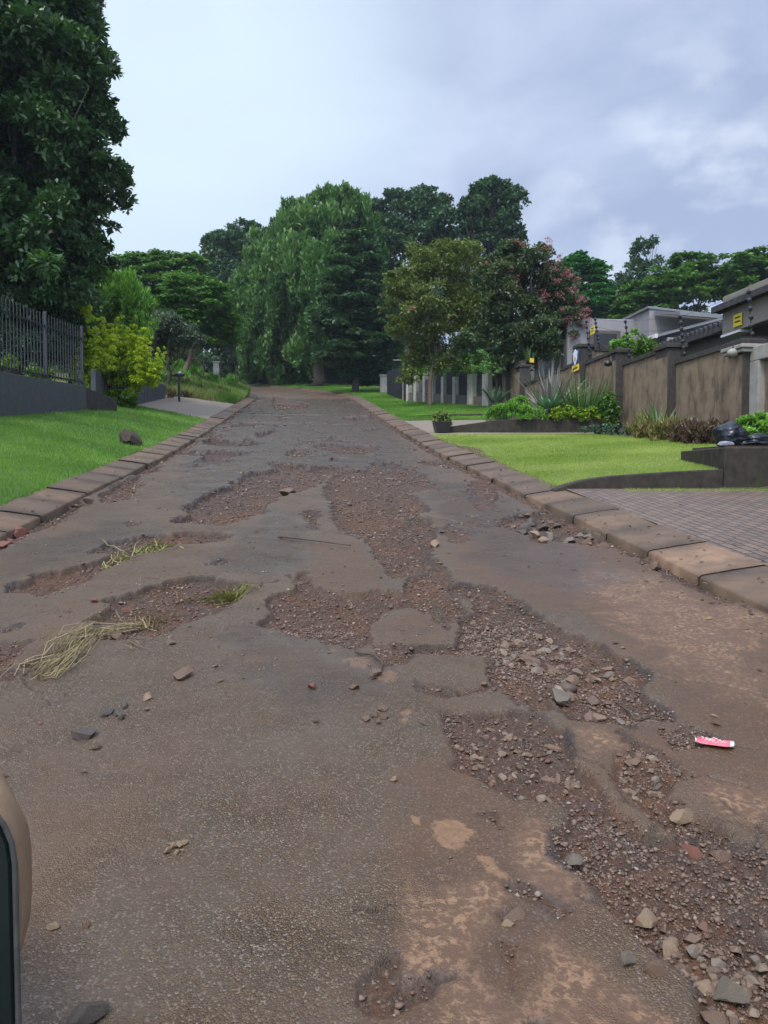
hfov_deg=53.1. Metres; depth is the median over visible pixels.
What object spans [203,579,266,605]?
grass tuft
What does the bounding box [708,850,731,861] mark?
stone
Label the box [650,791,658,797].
stone
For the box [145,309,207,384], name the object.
tree
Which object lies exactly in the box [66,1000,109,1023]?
stone
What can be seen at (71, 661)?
stone
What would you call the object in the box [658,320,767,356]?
garage
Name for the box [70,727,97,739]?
stone
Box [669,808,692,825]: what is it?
stone
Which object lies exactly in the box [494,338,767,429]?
boundary wall
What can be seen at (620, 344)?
bush
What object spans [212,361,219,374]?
gate pillar
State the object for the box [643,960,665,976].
stone
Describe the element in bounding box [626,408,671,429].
bromeliad
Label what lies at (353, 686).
stone
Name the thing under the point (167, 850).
stone
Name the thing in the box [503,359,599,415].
flax plant
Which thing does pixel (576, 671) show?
stone
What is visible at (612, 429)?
succulent
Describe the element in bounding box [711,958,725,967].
stone
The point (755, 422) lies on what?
groundcover
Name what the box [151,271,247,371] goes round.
tree
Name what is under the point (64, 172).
tree
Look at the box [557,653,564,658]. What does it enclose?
stone
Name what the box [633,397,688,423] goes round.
bromeliad
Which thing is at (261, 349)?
tree
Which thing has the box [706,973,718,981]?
stone
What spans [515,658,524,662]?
stone
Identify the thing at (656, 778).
stone
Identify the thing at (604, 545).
stone
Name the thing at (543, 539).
stone
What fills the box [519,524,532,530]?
stone
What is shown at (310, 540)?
stick
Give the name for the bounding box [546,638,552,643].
stone
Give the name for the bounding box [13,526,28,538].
brick
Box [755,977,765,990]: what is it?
stone
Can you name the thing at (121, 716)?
stone
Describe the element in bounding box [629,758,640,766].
stone
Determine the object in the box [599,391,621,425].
shrub
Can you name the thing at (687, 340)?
fence wire
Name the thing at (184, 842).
stone
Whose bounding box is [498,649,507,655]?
stone
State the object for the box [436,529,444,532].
stone
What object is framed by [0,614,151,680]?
straw
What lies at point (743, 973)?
stone
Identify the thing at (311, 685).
stone
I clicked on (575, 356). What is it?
security sign
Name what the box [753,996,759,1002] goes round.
stone
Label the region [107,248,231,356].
tree
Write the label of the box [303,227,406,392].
tree
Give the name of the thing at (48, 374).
plant
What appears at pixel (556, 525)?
stone
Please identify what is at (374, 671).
stone
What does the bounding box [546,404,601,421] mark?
groundcover
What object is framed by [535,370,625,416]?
iris clump
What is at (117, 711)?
stone
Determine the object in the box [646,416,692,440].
groundcover
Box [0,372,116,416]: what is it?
garden wall
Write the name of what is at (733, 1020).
stone
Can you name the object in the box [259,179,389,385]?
tree
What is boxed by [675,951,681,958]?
stone
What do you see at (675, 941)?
stone
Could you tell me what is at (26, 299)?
hedge
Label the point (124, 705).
stone
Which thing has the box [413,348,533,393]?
hedge
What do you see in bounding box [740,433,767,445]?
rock
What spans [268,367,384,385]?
boundary wall
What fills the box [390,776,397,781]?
stone
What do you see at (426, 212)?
tree
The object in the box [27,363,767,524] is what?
ground
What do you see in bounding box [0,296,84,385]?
palisade fence
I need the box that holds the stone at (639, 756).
[635,752,643,760]
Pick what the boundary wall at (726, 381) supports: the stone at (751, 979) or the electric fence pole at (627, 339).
the electric fence pole at (627, 339)
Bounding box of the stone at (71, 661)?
[61,657,77,663]
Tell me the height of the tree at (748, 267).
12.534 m
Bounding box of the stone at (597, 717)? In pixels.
[589,711,605,721]
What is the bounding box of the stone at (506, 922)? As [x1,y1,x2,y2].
[501,919,515,926]
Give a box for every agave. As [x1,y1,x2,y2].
[480,384,513,402]
[532,391,564,409]
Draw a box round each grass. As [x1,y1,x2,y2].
[66,361,250,403]
[625,487,765,491]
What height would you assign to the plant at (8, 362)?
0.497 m
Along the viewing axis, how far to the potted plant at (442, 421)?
23.44 m
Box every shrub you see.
[29,360,67,372]
[50,299,93,383]
[62,305,166,401]
[153,345,201,368]
[559,397,603,418]
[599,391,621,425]
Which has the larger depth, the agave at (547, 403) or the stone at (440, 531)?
the agave at (547, 403)
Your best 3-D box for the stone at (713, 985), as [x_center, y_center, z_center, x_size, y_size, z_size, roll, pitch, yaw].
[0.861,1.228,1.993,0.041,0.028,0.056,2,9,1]
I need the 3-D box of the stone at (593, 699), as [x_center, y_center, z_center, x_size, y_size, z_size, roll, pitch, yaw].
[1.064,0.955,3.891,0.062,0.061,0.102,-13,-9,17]
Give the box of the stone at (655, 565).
[649,561,661,570]
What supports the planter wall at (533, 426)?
on the ground at (493, 390)
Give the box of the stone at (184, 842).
[181,839,187,845]
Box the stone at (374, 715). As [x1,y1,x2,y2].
[370,712,377,717]
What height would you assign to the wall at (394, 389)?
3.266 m
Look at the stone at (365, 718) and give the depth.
3.51 m
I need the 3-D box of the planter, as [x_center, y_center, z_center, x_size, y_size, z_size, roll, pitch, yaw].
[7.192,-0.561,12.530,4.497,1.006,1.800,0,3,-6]
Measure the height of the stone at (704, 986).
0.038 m
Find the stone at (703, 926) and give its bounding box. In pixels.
[696,921,708,932]
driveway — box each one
[139,395,233,418]
[405,420,604,434]
[567,488,767,565]
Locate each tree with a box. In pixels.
[0,0,138,375]
[38,0,105,369]
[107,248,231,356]
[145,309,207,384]
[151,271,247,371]
[198,217,267,384]
[228,216,312,385]
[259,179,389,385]
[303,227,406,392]
[362,182,459,362]
[377,237,504,405]
[408,236,591,378]
[439,174,531,349]
[534,249,618,318]
[602,250,733,318]
[611,234,666,294]
[702,245,767,300]
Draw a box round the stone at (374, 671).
[368,669,381,676]
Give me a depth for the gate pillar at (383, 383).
58.54 m
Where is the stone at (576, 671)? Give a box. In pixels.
[571,668,582,675]
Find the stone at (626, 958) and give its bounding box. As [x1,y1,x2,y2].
[617,951,635,966]
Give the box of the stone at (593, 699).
[587,695,599,704]
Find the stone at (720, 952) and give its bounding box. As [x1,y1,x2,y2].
[714,948,722,955]
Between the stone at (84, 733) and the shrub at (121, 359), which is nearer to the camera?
the stone at (84, 733)
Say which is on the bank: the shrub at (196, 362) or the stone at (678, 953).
the shrub at (196, 362)
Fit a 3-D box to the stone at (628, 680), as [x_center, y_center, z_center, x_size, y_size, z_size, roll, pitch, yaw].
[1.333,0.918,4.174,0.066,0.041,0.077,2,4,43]
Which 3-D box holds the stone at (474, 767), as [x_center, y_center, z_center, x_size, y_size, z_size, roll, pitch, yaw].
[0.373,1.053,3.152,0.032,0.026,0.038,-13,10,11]
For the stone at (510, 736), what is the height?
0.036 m
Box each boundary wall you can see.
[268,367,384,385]
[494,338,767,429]
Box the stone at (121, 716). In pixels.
[116,713,124,719]
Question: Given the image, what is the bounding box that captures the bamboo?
[91,265,160,344]
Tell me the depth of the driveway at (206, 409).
34.22 m
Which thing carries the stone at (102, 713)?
on the road
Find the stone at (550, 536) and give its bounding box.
[544,532,554,540]
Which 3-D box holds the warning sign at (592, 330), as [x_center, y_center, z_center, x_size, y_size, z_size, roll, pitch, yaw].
[6.838,-5.964,25.199,0.016,0.256,0.320,0,3,-6]
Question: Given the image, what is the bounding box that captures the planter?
[681,446,767,486]
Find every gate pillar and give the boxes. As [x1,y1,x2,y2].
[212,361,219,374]
[379,374,386,392]
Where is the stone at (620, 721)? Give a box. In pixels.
[615,718,625,724]
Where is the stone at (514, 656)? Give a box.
[510,654,518,659]
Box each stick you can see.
[278,536,350,545]
[355,651,385,678]
[621,705,662,720]
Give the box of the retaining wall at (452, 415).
[406,414,483,422]
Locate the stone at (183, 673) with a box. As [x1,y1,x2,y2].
[173,666,193,679]
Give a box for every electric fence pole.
[585,320,590,359]
[594,317,599,351]
[624,320,630,359]
[678,314,685,356]
[746,289,754,337]
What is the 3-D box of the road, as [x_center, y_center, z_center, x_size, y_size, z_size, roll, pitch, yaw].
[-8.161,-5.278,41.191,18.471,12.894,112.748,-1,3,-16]
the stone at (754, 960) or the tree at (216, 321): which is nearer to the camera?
the stone at (754, 960)
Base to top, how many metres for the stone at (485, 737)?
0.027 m
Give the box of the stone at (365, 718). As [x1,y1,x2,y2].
[361,715,369,721]
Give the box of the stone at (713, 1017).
[700,1010,729,1023]
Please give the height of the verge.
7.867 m
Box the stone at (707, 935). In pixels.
[704,933,710,938]
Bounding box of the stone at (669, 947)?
[662,939,678,957]
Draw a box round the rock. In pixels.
[119,429,142,445]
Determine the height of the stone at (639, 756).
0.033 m
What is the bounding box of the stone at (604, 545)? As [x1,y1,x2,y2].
[596,542,609,548]
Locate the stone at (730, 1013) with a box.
[726,1010,737,1018]
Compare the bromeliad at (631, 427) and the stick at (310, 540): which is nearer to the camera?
the stick at (310, 540)
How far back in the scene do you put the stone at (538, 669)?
4.30 m
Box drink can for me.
[695,736,733,746]
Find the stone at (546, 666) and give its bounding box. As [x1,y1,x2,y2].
[542,663,559,672]
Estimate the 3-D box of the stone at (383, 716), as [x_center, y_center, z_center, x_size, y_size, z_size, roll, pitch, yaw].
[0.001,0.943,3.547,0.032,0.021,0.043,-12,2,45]
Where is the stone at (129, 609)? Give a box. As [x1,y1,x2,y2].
[123,607,131,611]
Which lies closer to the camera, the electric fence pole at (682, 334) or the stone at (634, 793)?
the stone at (634, 793)
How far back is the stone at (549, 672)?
4.29 m
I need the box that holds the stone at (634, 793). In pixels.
[628,789,637,795]
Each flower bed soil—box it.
[485,415,590,421]
[606,429,654,436]
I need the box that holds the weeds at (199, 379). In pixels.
[164,372,243,395]
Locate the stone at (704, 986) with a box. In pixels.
[695,979,712,995]
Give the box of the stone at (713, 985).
[710,981,717,993]
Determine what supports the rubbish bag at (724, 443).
on the planter
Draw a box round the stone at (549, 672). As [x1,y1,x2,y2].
[546,669,553,674]
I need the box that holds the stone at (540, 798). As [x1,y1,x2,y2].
[536,795,545,801]
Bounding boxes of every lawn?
[0,405,205,503]
[439,434,716,485]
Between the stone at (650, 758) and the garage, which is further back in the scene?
the garage
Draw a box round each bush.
[608,327,639,350]
[623,333,658,357]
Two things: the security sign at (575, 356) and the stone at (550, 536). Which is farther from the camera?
the security sign at (575, 356)
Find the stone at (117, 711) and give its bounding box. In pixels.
[114,708,124,716]
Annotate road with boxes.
[0,386,767,1023]
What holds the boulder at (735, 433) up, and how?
on the planter
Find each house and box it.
[511,306,722,380]
[711,278,767,337]
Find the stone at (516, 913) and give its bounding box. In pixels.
[503,906,524,921]
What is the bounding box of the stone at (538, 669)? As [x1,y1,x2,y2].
[531,666,543,673]
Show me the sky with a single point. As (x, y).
(620, 121)
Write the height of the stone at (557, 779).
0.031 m
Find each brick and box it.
[0,541,13,548]
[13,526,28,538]
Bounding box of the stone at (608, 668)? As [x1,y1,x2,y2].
[600,666,614,671]
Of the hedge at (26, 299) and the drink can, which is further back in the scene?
the hedge at (26, 299)
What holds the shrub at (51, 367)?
on the bank
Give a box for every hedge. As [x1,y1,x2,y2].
[0,271,97,368]
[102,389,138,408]
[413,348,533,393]
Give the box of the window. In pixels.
[589,330,620,344]
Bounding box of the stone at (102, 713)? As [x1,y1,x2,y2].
[98,711,107,716]
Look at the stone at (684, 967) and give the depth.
2.06 m
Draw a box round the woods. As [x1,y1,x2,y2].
[26,250,710,384]
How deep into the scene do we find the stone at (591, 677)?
4.20 m
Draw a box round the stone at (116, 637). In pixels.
[110,633,123,639]
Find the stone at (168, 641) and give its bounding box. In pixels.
[165,639,175,644]
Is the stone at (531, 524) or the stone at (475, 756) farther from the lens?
the stone at (531, 524)
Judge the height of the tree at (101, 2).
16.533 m
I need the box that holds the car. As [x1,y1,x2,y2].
[0,772,31,1023]
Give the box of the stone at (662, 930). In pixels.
[659,928,666,933]
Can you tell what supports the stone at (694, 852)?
on the road
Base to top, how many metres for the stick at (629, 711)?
0.058 m
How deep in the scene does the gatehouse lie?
79.19 m
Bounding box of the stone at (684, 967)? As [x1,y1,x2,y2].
[675,963,691,973]
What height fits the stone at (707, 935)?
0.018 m
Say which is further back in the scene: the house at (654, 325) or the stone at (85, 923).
the house at (654, 325)
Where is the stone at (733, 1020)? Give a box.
[729,1016,739,1023]
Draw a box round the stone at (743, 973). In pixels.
[737,971,751,976]
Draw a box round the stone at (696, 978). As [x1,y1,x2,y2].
[691,976,701,981]
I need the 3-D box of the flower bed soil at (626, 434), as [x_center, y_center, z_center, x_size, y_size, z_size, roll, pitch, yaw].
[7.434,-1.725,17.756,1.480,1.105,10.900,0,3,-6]
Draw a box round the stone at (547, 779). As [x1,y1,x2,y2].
[541,776,554,781]
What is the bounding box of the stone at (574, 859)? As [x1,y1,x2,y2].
[566,853,583,864]
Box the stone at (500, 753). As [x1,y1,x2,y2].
[497,750,506,757]
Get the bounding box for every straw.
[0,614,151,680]
[102,538,195,567]
[111,588,211,648]
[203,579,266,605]
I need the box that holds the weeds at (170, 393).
[164,373,222,397]
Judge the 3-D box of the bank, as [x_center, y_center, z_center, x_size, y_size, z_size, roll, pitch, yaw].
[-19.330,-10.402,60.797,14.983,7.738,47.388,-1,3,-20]
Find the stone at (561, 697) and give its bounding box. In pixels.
[552,688,570,706]
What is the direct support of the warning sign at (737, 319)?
attached to the house at (758, 303)
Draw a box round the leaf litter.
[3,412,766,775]
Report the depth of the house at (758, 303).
20.08 m
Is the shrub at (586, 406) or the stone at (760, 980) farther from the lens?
the shrub at (586, 406)
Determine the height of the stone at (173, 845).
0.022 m
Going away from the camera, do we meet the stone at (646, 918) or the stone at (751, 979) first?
the stone at (751, 979)
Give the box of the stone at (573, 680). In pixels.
[565,675,579,685]
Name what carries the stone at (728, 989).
on the road
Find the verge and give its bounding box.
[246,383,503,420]
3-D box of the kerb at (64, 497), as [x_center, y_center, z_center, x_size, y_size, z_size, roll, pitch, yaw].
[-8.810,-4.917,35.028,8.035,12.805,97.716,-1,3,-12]
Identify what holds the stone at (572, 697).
on the road
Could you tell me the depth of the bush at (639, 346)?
24.00 m
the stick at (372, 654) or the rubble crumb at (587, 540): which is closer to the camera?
the stick at (372, 654)
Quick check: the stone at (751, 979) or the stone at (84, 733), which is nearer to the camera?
the stone at (751, 979)
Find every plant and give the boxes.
[1,354,16,371]
[22,366,43,378]
[41,368,54,380]
[432,410,452,432]
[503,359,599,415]
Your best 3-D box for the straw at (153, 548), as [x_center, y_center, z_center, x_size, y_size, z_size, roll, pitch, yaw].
[-2.273,0.358,7.282,0.940,0.222,1.076,-2,3,-31]
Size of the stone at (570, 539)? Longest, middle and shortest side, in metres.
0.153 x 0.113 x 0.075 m
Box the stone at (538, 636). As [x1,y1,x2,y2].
[534,634,542,638]
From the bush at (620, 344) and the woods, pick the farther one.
the woods
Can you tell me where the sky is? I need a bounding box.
[96,0,767,360]
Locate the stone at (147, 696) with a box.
[143,693,152,701]
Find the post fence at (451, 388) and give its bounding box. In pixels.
[406,372,495,405]
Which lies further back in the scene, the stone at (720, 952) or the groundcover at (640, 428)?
the groundcover at (640, 428)
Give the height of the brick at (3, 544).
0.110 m
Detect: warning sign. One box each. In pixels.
[590,325,594,334]
[733,312,741,327]
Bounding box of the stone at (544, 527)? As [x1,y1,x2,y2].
[536,523,548,530]
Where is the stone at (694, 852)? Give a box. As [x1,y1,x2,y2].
[680,843,701,858]
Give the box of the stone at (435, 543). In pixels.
[430,539,439,546]
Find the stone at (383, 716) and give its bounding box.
[380,714,388,718]
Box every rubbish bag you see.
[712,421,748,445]
[717,441,733,445]
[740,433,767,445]
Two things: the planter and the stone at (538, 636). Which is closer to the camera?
the stone at (538, 636)
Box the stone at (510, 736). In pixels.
[503,733,513,739]
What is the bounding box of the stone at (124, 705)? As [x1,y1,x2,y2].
[121,701,127,709]
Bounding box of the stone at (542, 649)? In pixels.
[535,647,546,653]
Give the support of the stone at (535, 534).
on the road
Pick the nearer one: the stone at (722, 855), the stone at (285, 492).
the stone at (722, 855)
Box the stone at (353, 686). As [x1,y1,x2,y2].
[349,684,358,689]
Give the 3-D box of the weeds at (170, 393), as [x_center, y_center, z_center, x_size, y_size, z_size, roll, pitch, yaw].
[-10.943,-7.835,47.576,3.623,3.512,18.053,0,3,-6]
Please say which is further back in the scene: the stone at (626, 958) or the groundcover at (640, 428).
the groundcover at (640, 428)
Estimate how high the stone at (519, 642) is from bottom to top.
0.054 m
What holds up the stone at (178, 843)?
on the road
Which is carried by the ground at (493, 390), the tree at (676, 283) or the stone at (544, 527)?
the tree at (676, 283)
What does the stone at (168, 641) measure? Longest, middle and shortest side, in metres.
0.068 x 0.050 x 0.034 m
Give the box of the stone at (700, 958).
[696,956,704,961]
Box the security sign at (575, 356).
[572,349,578,371]
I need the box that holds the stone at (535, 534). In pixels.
[530,531,539,537]
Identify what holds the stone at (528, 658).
on the road
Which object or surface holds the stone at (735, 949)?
on the road
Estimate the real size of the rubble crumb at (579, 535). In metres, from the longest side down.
0.126 x 0.093 x 0.062 m
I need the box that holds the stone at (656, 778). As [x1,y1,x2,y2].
[651,776,659,780]
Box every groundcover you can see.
[483,394,547,420]
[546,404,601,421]
[632,419,652,438]
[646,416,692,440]
[667,418,707,442]
[679,416,728,444]
[697,417,720,443]
[735,409,767,434]
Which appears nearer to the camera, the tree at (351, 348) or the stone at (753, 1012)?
the stone at (753, 1012)
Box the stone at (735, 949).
[729,946,741,953]
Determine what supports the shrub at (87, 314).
on the ground at (493, 390)
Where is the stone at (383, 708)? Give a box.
[378,706,387,711]
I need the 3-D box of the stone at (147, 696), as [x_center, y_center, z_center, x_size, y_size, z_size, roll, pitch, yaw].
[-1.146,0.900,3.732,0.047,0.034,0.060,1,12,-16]
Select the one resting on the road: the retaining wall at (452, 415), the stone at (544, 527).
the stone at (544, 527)
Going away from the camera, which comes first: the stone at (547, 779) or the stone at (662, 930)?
the stone at (662, 930)
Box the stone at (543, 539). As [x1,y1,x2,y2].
[537,536,548,542]
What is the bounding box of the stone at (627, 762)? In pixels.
[623,760,634,766]
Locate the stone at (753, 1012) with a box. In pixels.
[747,1005,759,1018]
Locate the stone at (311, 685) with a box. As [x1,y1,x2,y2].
[308,683,315,688]
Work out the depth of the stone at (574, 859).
2.48 m
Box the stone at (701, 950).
[694,943,703,955]
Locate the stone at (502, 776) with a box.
[498,773,506,780]
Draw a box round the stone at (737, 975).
[734,973,742,978]
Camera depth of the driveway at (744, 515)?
9.11 m
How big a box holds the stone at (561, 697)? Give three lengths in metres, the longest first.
0.152 x 0.108 x 0.066 m
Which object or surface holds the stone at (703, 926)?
on the road
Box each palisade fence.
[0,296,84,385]
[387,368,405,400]
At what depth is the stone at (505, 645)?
4.74 m
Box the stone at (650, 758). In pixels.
[647,755,656,761]
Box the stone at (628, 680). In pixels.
[622,676,636,683]
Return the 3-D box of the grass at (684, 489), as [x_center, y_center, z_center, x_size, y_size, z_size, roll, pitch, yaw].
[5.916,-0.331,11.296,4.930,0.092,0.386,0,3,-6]
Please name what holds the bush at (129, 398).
on the lawn at (69, 445)
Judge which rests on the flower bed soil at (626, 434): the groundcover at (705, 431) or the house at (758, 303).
the groundcover at (705, 431)
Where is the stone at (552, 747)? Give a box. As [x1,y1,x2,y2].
[547,744,561,751]
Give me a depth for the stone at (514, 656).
4.53 m
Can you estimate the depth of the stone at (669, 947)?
2.12 m
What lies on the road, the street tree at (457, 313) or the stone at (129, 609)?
the stone at (129, 609)
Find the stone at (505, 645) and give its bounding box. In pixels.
[500,642,509,648]
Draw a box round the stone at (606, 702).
[603,700,611,705]
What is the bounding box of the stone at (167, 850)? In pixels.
[164,847,170,852]
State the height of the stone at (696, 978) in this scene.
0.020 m
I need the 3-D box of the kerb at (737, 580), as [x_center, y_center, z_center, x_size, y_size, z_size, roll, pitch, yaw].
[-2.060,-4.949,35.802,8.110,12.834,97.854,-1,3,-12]
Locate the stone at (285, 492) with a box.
[278,488,295,495]
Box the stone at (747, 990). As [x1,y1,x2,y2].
[741,984,751,997]
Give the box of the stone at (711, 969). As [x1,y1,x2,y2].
[706,966,717,975]
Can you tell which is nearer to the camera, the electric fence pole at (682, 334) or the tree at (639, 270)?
the electric fence pole at (682, 334)
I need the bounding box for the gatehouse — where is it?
[304,361,331,382]
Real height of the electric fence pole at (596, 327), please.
1.235 m
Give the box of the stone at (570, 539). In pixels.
[564,537,575,542]
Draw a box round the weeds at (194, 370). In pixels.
[152,355,239,384]
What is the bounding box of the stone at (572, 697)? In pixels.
[568,692,574,701]
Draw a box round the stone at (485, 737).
[482,735,489,739]
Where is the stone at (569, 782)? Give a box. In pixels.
[564,779,574,786]
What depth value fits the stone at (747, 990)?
1.97 m
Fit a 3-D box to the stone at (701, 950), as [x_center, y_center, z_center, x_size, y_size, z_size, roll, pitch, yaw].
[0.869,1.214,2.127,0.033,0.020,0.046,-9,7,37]
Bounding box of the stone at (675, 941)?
[666,936,679,947]
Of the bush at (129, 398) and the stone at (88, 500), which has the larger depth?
the bush at (129, 398)
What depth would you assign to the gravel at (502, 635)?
4.10 m
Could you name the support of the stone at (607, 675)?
on the road
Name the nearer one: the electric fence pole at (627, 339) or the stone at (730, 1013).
the stone at (730, 1013)
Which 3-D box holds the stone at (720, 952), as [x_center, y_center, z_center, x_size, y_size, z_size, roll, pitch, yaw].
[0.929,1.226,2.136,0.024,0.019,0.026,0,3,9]
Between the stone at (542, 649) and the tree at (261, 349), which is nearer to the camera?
the stone at (542, 649)
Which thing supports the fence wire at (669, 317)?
attached to the electric fence pole at (750, 309)
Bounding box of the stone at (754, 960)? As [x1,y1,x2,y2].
[747,955,760,965]
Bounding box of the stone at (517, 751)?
[512,749,522,753]
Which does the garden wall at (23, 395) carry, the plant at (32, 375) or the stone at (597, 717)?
the plant at (32, 375)
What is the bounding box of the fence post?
[220,361,221,379]
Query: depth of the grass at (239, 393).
41.15 m
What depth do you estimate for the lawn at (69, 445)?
16.02 m
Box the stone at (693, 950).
[686,944,699,958]
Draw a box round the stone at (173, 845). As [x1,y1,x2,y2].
[169,841,177,848]
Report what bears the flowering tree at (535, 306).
on the verge
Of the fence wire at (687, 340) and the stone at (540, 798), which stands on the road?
the stone at (540, 798)
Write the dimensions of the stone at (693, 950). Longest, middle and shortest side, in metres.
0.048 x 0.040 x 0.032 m
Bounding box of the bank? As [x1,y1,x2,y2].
[51,370,242,402]
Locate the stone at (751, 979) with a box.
[742,975,760,985]
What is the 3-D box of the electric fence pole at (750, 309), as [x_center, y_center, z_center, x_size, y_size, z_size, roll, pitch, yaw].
[8.252,-4.216,17.276,0.239,1.580,0.095,0,3,-6]
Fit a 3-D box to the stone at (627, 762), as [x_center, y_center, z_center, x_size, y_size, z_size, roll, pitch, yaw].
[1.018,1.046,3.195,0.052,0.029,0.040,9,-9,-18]
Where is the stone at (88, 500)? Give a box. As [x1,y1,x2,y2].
[83,498,93,503]
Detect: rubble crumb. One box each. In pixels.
[574,532,582,537]
[582,538,593,543]
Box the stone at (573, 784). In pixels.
[571,782,580,787]
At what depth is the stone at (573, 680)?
4.14 m
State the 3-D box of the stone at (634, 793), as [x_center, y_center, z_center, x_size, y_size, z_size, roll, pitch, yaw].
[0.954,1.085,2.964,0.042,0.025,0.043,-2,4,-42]
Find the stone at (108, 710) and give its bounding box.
[102,706,113,714]
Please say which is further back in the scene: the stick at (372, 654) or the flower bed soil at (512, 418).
the flower bed soil at (512, 418)
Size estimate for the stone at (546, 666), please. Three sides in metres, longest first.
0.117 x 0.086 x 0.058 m
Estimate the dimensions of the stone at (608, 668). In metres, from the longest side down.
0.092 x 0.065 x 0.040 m
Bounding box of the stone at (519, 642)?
[513,639,525,646]
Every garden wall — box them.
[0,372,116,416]
[91,370,165,404]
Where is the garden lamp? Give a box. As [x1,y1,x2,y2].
[173,372,184,401]
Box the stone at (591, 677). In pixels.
[586,675,597,680]
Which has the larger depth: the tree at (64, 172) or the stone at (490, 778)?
the tree at (64, 172)
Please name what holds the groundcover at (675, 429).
on the flower bed soil at (626, 434)
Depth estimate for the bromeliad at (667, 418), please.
18.57 m
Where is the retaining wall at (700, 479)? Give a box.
[551,469,722,496]
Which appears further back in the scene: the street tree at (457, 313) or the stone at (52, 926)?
the street tree at (457, 313)
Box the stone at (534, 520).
[525,518,536,523]
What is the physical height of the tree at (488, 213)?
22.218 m
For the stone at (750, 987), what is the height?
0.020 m
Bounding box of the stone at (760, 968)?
[755,963,767,973]
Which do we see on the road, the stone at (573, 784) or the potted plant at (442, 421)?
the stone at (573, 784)
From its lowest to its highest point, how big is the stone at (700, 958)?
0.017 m
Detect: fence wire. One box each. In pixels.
[590,293,743,321]
[598,309,747,332]
[599,326,748,343]
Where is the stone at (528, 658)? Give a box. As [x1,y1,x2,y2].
[519,654,540,666]
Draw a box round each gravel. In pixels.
[0,401,767,1023]
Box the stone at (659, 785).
[653,780,662,790]
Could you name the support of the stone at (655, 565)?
on the road
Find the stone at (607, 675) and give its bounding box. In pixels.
[603,671,614,678]
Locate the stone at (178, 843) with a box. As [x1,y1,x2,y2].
[176,841,181,847]
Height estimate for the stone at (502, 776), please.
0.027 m
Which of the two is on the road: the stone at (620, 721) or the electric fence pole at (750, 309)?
the stone at (620, 721)
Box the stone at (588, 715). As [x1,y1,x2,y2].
[584,711,594,721]
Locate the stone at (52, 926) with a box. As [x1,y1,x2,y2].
[46,922,59,930]
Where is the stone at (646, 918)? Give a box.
[635,908,657,927]
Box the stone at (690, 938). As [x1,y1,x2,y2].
[682,933,702,943]
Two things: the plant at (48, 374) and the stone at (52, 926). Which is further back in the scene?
the plant at (48, 374)
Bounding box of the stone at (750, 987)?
[746,980,757,990]
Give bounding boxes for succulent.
[579,423,630,435]
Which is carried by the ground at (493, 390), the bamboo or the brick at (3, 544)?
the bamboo
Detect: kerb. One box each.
[0,392,257,540]
[246,385,767,612]
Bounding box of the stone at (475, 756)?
[470,754,478,759]
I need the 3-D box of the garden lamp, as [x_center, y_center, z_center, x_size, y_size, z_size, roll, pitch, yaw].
[-9.787,-5.923,36.671,0.552,1.527,0.560,0,3,-6]
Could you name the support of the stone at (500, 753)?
on the road
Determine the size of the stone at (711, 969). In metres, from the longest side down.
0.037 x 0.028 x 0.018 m
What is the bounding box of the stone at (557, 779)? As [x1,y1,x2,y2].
[555,776,560,783]
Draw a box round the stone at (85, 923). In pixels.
[82,918,89,928]
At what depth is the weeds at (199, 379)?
42.31 m
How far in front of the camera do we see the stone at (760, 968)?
2.04 m
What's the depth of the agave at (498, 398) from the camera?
25.67 m
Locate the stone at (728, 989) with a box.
[712,976,749,1003]
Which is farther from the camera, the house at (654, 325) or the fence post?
the fence post
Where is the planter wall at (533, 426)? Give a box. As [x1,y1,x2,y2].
[440,419,606,434]
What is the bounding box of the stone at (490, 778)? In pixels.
[488,776,495,781]
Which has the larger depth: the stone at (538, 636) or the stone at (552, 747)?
the stone at (538, 636)
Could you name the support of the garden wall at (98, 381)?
on the ground at (493, 390)
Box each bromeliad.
[620,415,638,433]
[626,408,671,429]
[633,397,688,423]
[651,414,680,423]
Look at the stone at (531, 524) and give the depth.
9.30 m
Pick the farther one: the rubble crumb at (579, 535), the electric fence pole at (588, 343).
the electric fence pole at (588, 343)
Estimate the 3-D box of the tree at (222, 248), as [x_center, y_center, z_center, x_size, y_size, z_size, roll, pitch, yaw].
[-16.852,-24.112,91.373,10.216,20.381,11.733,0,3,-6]
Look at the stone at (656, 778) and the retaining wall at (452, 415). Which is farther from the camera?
the retaining wall at (452, 415)
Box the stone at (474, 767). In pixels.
[471,765,478,770]
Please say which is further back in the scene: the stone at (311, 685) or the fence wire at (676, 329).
the fence wire at (676, 329)

